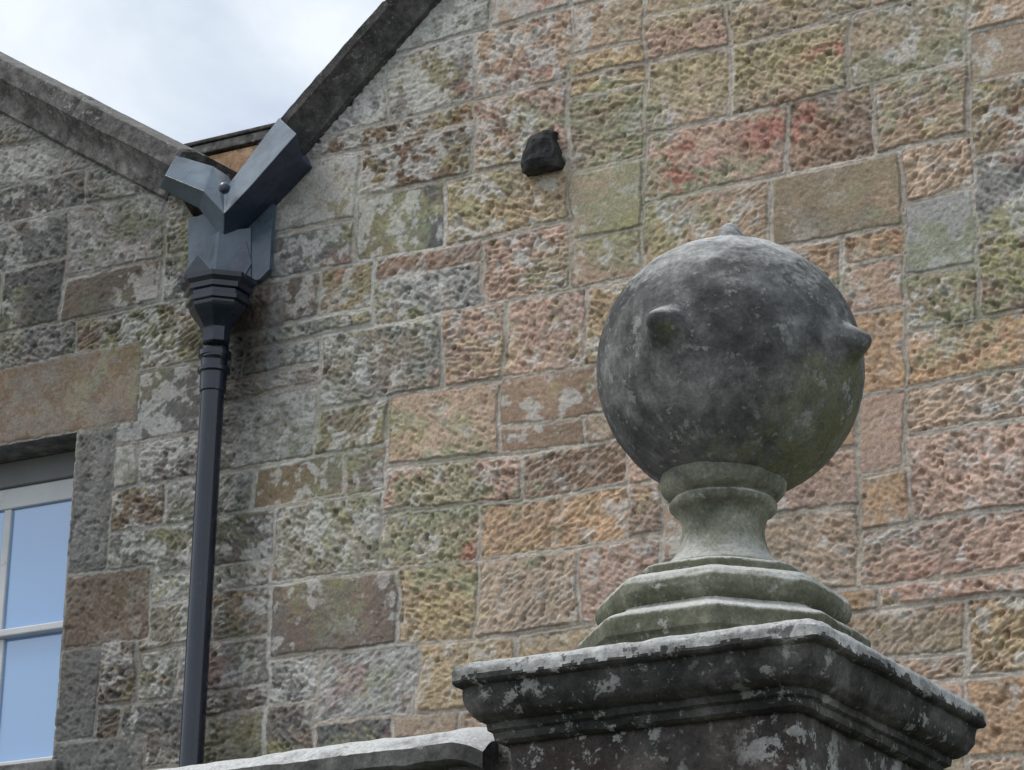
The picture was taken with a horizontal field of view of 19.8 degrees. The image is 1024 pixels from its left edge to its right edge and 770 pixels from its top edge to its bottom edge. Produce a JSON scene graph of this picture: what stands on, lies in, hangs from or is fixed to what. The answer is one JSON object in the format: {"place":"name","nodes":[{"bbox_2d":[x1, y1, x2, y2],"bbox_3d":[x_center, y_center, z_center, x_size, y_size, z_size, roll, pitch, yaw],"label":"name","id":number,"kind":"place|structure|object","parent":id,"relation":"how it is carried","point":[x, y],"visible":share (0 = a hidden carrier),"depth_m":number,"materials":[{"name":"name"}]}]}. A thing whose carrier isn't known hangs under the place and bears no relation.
{"place":"outdoors","nodes":[
{"label":"outdoors","id":0,"kind":"place"},
{"bbox_2d":[0,0,384,143],"label":"sky","id":1,"kind":"structure","parent":0,"point":[188,71],"materials":[{"name":"white"}]},
{"bbox_2d":[498,743,510,763],"bbox_3d":[0.089,0.648,4.938,0.160,0.089,0.264,-11,-23,31],"label":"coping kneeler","id":2,"kind":"object","parent":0,"point":[504,754],"visible":0.07,"depth_m":4.86,"materials":[{"name":"grey stone"}]},
{"bbox_2d":[451,223,986,769],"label":"stone gate pier","id":3,"kind":"structure","parent":0,"point":[731,371],"depth_m":4.73,"materials":[{"name":"grey stone"}]},
{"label":"roof slopes","id":4,"kind":"object","parent":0,"visible":0},
{"bbox_3d":[-1.962,-0.852,14.936,0.614,0.340,0.250,-10,-23,28],"label":"valley upstand stone","id":5,"kind":"object","parent":4,"relation":"on","visible":0},
{"bbox_2d":[191,129,269,155],"bbox_3d":[-1.421,-1.144,14.716,1.890,0.050,0.272,-10,-23,28],"label":"valley upstand band","id":6,"kind":"object","parent":5,"relation":"on","point":[232,144],"visible":0.04,"depth_m":14.56,"materials":[{"name":"grey stone"}]},
{"bbox_2d":[184,122,275,147],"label":"valley upstand slab","id":7,"kind":"structure","parent":6,"relation":"on","point":[230,135],"depth_m":14.56,"materials":[{"name":"stone"}]},
{"label":"ground","id":8,"kind":"structure","parent":0,"visible":0},
{"bbox_2d":[440,763,510,769],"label":"garden wall","id":9,"kind":"structure","parent":8,"relation":"on","point":[506,766],"depth_m":4.85,"materials":[{"name":"stone"}]},
{"bbox_2d":[157,727,497,769],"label":"coping","id":10,"kind":"object","parent":9,"relation":"on","point":[475,747],"visible":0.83,"depth_m":4.93,"materials":[{"name":"stone"}]},
{"bbox_2d":[0,0,1023,769],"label":"gable wall","id":11,"kind":"structure","parent":8,"relation":"on","point":[432,474],"depth_m":12.59,"materials":[{"name":"beige stone"}]},
{"bbox_2d":[0,759,61,769],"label":"window sill","id":12,"kind":"structure","parent":11,"relation":"attached to","point":[55,764],"depth_m":13.12,"materials":[{"name":"stone"}]},
{"bbox_2d":[0,756,52,765],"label":"bottom rail","id":13,"kind":"object","parent":12,"relation":"on","point":[26,760],"depth_m":13.52,"materials":[{"name":"white paint"}]},
{"bbox_2d":[0,639,5,707],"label":"glazing bar","id":14,"kind":"object","parent":13,"relation":"on","point":[2,648],"visible":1,"depth_m":13.81,"materials":[{"name":"white paint"}]},
{"bbox_2d":[0,621,62,639],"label":"meeting rail","id":15,"kind":"object","parent":14,"relation":"on","point":[30,630],"visible":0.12,"depth_m":13.74,"materials":[{"name":"white paint"}]},
{"bbox_2d":[0,510,12,629],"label":"glazing bar","id":16,"kind":"object","parent":15,"relation":"on","point":[6,543],"visible":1,"depth_m":13.96,"materials":[{"name":"white paint"}]},
{"bbox_2d":[0,500,71,628],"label":"glass","id":17,"kind":"object","parent":15,"relation":"on","point":[37,567],"visible":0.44,"depth_m":13.87,"materials":[{"name":"blue glass"}]},
{"bbox_2d":[0,631,61,761],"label":"glass","id":18,"kind":"object","parent":13,"relation":"on","point":[29,695],"visible":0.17,"depth_m":13.68,"materials":[{"name":"blue glass"}]},
{"bbox_3d":[-3.008,1.194,14.095,0.120,1.579,0.296,-10,-23,28],"label":"reveal jamb","id":19,"kind":"object","parent":12,"relation":"on","visible":0},
{"bbox_2d":[0,432,76,463],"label":"lintel soffit","id":20,"kind":"structure","parent":19,"relation":"on","point":[54,445],"depth_m":13.90,"materials":[{"name":"stone"}]},
{"bbox_3d":[-2.881,1.259,14.115,0.058,1.432,0.078,-10,-23,28],"label":"frame","id":21,"kind":"object","parent":12,"relation":"on","visible":0},
{"bbox_2d":[0,478,72,511],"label":"top rail","id":22,"kind":"object","parent":21,"relation":"attached to","point":[37,494],"visible":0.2,"depth_m":13.98,"materials":[{"name":"white paint"}]},
{"bbox_2d":[0,451,75,489],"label":"head board","id":23,"kind":"object","parent":22,"relation":"on","point":[38,470],"visible":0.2,"depth_m":14.00,"materials":[{"name":"grey paint"}]},
{"bbox_2d":[0,51,237,216],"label":"skew coping","id":24,"kind":"object","parent":11,"relation":"on","point":[101,134],"visible":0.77,"depth_m":14.15,"materials":[{"name":"grey stone"}]},
{"bbox_2d":[160,118,311,766],"bbox_3d":[-1.378,2.225,12.346,0.843,7.310,0.342,-10,-23,28],"label":"rainwater downpipe","id":25,"kind":"object","parent":11,"relation":"attached to","point":[231,237],"visible":1,"depth_m":13.20,"materials":[{"name":"grey metal"}]},
{"bbox_2d":[258,0,440,153],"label":"skew coping","id":26,"kind":"object","parent":11,"relation":"attached to","point":[350,70],"visible":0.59,"depth_m":13.45,"materials":[{"name":"stone"}]},
{"bbox_2d":[520,130,564,176],"bbox_3d":[0.134,-1.012,12.782,0.180,0.188,0.144,-10,-23,28],"label":"corbel stone","id":27,"kind":"object","parent":11,"relation":"attached to","point":[542,153],"visible":1,"depth_m":12.73,"materials":[{"name":"black stone"}]},
{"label":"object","id":28,"kind":"object","parent":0,"visible":0},
{"bbox_2d":[208,145,257,171],"bbox_3d":[-1.327,-0.963,14.593,0.834,0.340,0.250,-10,-23,28],"label":"valley upstand stone","id":29,"kind":"object","parent":28,"relation":"attached to","point":[235,160],"visible":0.03,"depth_m":14.52,"materials":[{"name":"orange stone"}]}
]}

